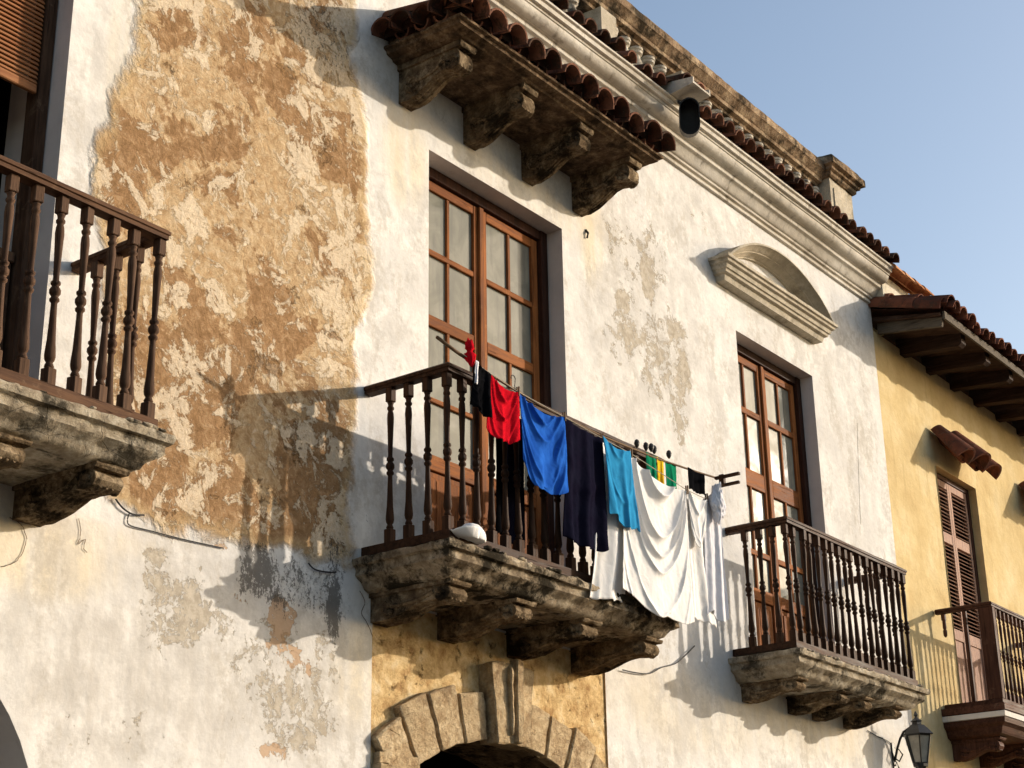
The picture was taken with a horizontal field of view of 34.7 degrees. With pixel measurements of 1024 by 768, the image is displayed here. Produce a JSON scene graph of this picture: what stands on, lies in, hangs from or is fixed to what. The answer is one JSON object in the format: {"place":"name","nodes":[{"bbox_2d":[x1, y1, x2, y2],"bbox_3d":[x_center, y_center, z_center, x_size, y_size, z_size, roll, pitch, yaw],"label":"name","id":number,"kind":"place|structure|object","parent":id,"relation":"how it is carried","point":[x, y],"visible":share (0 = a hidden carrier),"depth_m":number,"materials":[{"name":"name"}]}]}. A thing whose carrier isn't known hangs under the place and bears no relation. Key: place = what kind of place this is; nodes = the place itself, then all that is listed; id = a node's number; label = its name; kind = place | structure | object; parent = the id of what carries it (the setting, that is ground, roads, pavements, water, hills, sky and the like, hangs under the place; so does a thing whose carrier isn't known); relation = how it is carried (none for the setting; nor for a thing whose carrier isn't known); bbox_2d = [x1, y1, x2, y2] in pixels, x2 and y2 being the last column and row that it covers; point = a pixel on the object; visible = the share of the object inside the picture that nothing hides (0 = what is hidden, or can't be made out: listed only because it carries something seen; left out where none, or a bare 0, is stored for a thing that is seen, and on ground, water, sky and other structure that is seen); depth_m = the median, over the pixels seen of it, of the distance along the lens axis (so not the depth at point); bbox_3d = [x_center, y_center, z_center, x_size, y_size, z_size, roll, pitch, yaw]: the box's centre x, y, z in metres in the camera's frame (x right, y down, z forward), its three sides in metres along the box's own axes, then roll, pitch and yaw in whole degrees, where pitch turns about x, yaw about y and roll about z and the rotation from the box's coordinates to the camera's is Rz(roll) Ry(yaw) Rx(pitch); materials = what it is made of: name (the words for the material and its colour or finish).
{"place":"outdoors","nodes":[
{"label":"outdoors","id":0,"kind":"place"},
{"bbox_2d":[507,418,524,543],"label":"trousers","id":1,"kind":"object","parent":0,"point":[510,486],"visible":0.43,"depth_m":10.57,"materials":[{"name":"fabric"}]},
{"bbox_2d":[627,0,1023,353],"label":"sky","id":2,"kind":"structure","parent":0,"point":[923,100],"materials":[{"name":"blue"}]},
{"bbox_2d":[868,293,1023,767],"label":"yellow house","id":3,"kind":"structure","parent":0,"point":[950,373],"depth_m":17.98,"materials":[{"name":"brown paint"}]},
{"bbox_3d":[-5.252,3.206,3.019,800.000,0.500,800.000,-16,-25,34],"label":"ground","id":4,"kind":"structure","parent":0,"visible":0},
{"bbox_2d":[0,0,933,767],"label":"white house","id":5,"kind":"structure","parent":4,"relation":"on","point":[256,256],"depth_m":10.66,"materials":[{"name":"paint"}]},
{"bbox_2d":[1,517,26,566],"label":"tendril","id":6,"kind":"object","parent":5,"relation":"attached to","point":[24,546],"visible":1,"depth_m":8.06},
{"bbox_2d":[0,0,57,370],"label":"balcony doorway","id":7,"kind":"structure","parent":5,"relation":"in","point":[37,88],"depth_m":8.94,"materials":[{"name":"brown wood"}]},
{"bbox_2d":[78,521,86,551],"bbox_3d":[-2.193,0.775,8.384,0.004,0.168,0.071,-16,-25,34],"label":"tendril","id":8,"kind":"object","parent":5,"relation":"attached to","point":[80,535],"visible":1,"depth_m":8.38},
{"bbox_2d":[115,499,144,515],"bbox_3d":[-2.019,0.657,8.666,0.010,0.064,0.201,-16,-25,34],"label":"cable","id":9,"kind":"object","parent":5,"relation":"attached to","point":[122,507],"visible":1,"depth_m":8.65,"materials":[{"name":"black rubber"}]},
{"bbox_2d":[127,514,223,548],"bbox_3d":[-1.819,0.807,8.902,0.007,0.069,0.695,-16,-25,34],"label":"cable","id":10,"kind":"object","parent":5,"relation":"attached to","point":[170,535],"visible":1,"depth_m":8.86,"materials":[{"name":"black rubber"}]},
{"bbox_2d":[308,563,336,572],"bbox_3d":[-1.129,1.103,9.765,0.010,0.036,0.242,-16,-25,34],"label":"cable","id":11,"kind":"object","parent":5,"relation":"attached to","point":[313,568],"visible":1,"depth_m":9.75,"materials":[{"name":"black rubber"}]},
{"bbox_2d":[451,523,485,544],"bbox_3d":[-0.263,0.881,9.834,0.171,0.112,0.293,-16,-25,34],"label":"cap","id":12,"kind":"object","parent":5,"relation":"on","point":[474,533],"visible":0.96,"depth_m":9.77,"materials":[{"name":"white fabric"}]},
{"bbox_2d":[428,166,554,561],"bbox_3d":[-0.247,0.124,11.842,0.150,3.247,1.632,-16,-25,34],"label":"french window","id":13,"kind":"structure","parent":5,"relation":"in","point":[488,267],"depth_m":12.09,"materials":[{"name":"brown wood"}]},
{"bbox_2d":[496,438,502,534],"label":"trousers","id":14,"kind":"object","parent":5,"relation":"hanging from","point":[499,483],"visible":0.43,"depth_m":10.41,"materials":[{"name":"black fabric"}]},
{"bbox_2d":[435,336,714,477],"bbox_3d":[0.559,0.252,11.178,0.031,0.179,3.383,-16,-25,34],"label":"laundry pole","id":15,"kind":"object","parent":5,"relation":"attached to","point":[449,346],"visible":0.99,"depth_m":11.01,"materials":[{"name":"brown wood"}]},
{"bbox_2d":[464,338,475,366],"bbox_3d":[-0.260,-0.194,10.129,0.074,0.197,0.077,-16,-25,34],"label":"knotted rag","id":16,"kind":"object","parent":15,"relation":"attached to","point":[470,358],"visible":1,"depth_m":10.10,"materials":[{"name":"red fabric"}]},
{"bbox_2d":[475,360,478,383],"bbox_3d":[-0.216,-0.069,10.086,0.012,0.163,0.038,-16,-25,34],"label":"strip of cloth","id":17,"kind":"object","parent":16,"relation":"hanging from","point":[476,370],"visible":1,"depth_m":10.09,"materials":[{"name":"white fabric"}]},
{"bbox_2d":[634,439,639,447],"bbox_3d":[0.880,0.420,11.554,0.040,0.064,0.042,-16,-25,34],"label":"clothes peg","id":18,"kind":"object","parent":15,"relation":"attached to","point":[636,442],"visible":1,"depth_m":11.54,"materials":[{"name":"black plastic"}]},
{"bbox_2d":[643,442,648,450],"bbox_3d":[0.951,0.444,11.648,0.040,0.064,0.042,-16,-25,34],"label":"clothes peg","id":19,"kind":"object","parent":15,"relation":"attached to","point":[645,445],"visible":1,"depth_m":11.63,"materials":[{"name":"black plastic"}]},
{"bbox_2d":[646,452,656,479],"bbox_3d":[0.992,0.612,11.662,0.022,0.243,0.138,-16,-25,34],"label":"cloth","id":20,"kind":"object","parent":15,"relation":"hanging from","point":[650,461],"visible":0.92,"depth_m":11.67,"materials":[{"name":"green fabric"}]},
{"bbox_2d":[649,443,653,451],"bbox_3d":[0.993,0.453,11.704,0.040,0.064,0.042,-16,-25,34],"label":"clothes peg","id":21,"kind":"object","parent":15,"relation":"attached to","point":[651,446],"visible":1,"depth_m":11.69,"materials":[{"name":"black plastic"}]},
{"bbox_2d":[657,457,663,483],"bbox_3d":[1.065,0.646,11.756,0.020,0.243,0.113,-16,-25,34],"label":"cloth","id":22,"kind":"object","parent":15,"relation":"hanging from","point":[660,468],"visible":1,"depth_m":11.77,"materials":[{"name":"yellow fabric"}]},
{"bbox_2d":[666,450,671,458],"bbox_3d":[1.137,0.510,11.888,0.040,0.064,0.042,-16,-25,34],"label":"clothes peg","id":23,"kind":"object","parent":15,"relation":"attached to","point":[668,453],"visible":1,"depth_m":11.87,"materials":[{"name":"black plastic"}]},
{"bbox_2d":[665,463,676,488],"bbox_3d":[1.151,0.685,11.863,0.023,0.242,0.165,-16,-25,34],"label":"cloth","id":24,"kind":"object","parent":15,"relation":"hanging from","point":[670,469],"visible":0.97,"depth_m":11.87,"materials":[{"name":"green fabric"}]},
{"bbox_2d":[688,467,704,494],"bbox_3d":[1.364,0.723,12.090,0.020,0.178,0.240,-16,-25,34],"label":"cloth","id":25,"kind":"object","parent":15,"relation":"hanging from","point":[696,480],"visible":1,"depth_m":12.09,"materials":[{"name":"black fabric"}]},
{"bbox_2d":[714,472,739,487],"bbox_3d":[1.627,0.712,12.304,0.210,0.085,0.075,-16,-25,34],"label":"line bracket","id":26,"kind":"object","parent":15,"relation":"attached to","point":[721,478],"visible":0.91,"depth_m":12.30,"materials":[{"name":"brown wood"}]},
{"bbox_2d":[462,353,711,497],"bbox_3d":[0.618,0.356,11.167,0.006,0.264,3.070,-16,-25,34],"label":"clothesline","id":27,"kind":"object","parent":5,"relation":"attached to","point":[591,432],"visible":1,"depth_m":11.03,"materials":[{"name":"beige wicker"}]},
{"bbox_2d":[470,363,492,418],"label":"shorts","id":28,"kind":"object","parent":27,"relation":"hanging from","point":[480,397],"visible":1,"depth_m":10.13,"materials":[{"name":"black fabric"}]},
{"bbox_2d":[486,375,519,444],"bbox_3d":[-0.050,0.167,10.269,0.042,0.416,0.325,-16,-25,34],"label":"jersey","id":29,"kind":"object","parent":27,"relation":"hanging from","point":[504,423],"visible":1,"depth_m":10.27,"materials":[{"name":"red fabric"}]},
{"bbox_2d":[519,394,568,494],"bbox_3d":[0.212,0.405,10.534,0.058,0.607,0.497,-16,-25,34],"label":"jersey","id":30,"kind":"object","parent":27,"relation":"hanging from","point":[544,448],"visible":1,"depth_m":10.53,"materials":[{"name":"blue fabric"}]},
{"bbox_2d":[563,419,608,551],"bbox_3d":[0.474,0.670,10.826,0.055,0.845,0.501,-16,-25,34],"label":"towel","id":31,"kind":"object","parent":27,"relation":"hanging from","point":[585,514],"visible":1,"depth_m":10.84,"materials":[{"name":"blue fabric"}]},
{"bbox_2d":[590,443,624,602],"bbox_3d":[0.697,0.952,11.103,0.054,1.121,0.665,-16,-25,34],"label":"bed sheet","id":32,"kind":"object","parent":27,"relation":"hanging from","point":[607,578],"visible":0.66,"depth_m":10.94,"materials":[{"name":"white fabric"}]},
{"bbox_2d":[603,436,639,531],"bbox_3d":[0.745,0.682,11.157,0.033,0.587,0.426,-16,-25,34],"label":"shirt","id":33,"kind":"object","parent":27,"relation":"hanging from","point":[622,498],"visible":1,"depth_m":11.15,"materials":[{"name":"blue fabric"}]},
{"bbox_2d":[623,458,694,623],"bbox_3d":[1.008,1.080,11.400,0.080,1.125,0.965,-16,-25,34],"label":"bed sheet","id":34,"kind":"object","parent":27,"relation":"hanging from","point":[656,572],"visible":1,"depth_m":11.43,"materials":[{"name":"white fabric"}]},
{"bbox_2d":[688,492,706,547],"bbox_3d":[1.369,1.000,11.967,0.032,0.413,0.286,-16,-25,34],"label":"pillow case","id":35,"kind":"object","parent":27,"relation":"hanging from","point":[698,509],"visible":1,"depth_m":11.95,"materials":[{"name":"white fabric"}]},
{"bbox_2d":[687,494,716,628],"bbox_3d":[1.341,1.255,11.901,0.035,0.982,0.462,-16,-25,34],"label":"bed sheet","id":36,"kind":"object","parent":27,"relation":"hanging from","point":[699,584],"visible":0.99,"depth_m":11.86,"materials":[{"name":"white fabric"}]},
{"bbox_2d":[704,497,728,622],"bbox_3d":[1.497,1.241,12.107,0.041,1.050,0.320,-16,-25,34],"label":"bed sheet","id":37,"kind":"object","parent":27,"relation":"hanging from","point":[715,576],"visible":0.92,"depth_m":12.06,"materials":[{"name":"white fabric"}]},
{"bbox_2d":[709,482,725,524],"bbox_3d":[1.528,0.892,12.208,0.110,0.344,0.183,-16,-25,34],"label":"bundled shirt","id":38,"kind":"object","parent":27,"relation":"hanging from","point":[717,504],"visible":1,"depth_m":12.16,"materials":[{"name":"white fabric"}]},
{"bbox_2d":[622,645,694,673],"bbox_3d":[1.139,2.103,12.615,0.010,0.353,1.072,-16,-25,34],"label":"cable","id":39,"kind":"object","parent":5,"relation":"attached to","point":[662,666],"visible":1,"depth_m":12.61,"materials":[{"name":"black rubber"}]},
{"bbox_2d":[737,343,820,645],"bbox_3d":[2.360,1.296,15.101,0.150,3.277,1.502,-16,-25,34],"label":"french window","id":40,"kind":"structure","parent":5,"relation":"in","point":[777,484],"depth_m":15.38,"materials":[{"name":"brown wood"}]},
{"bbox_2d":[891,711,932,767],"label":"wall lantern","id":41,"kind":"object","parent":5,"relation":"attached to","point":[917,734],"depth_m":15.48,"materials":[{"name":"black metal"}]}
]}

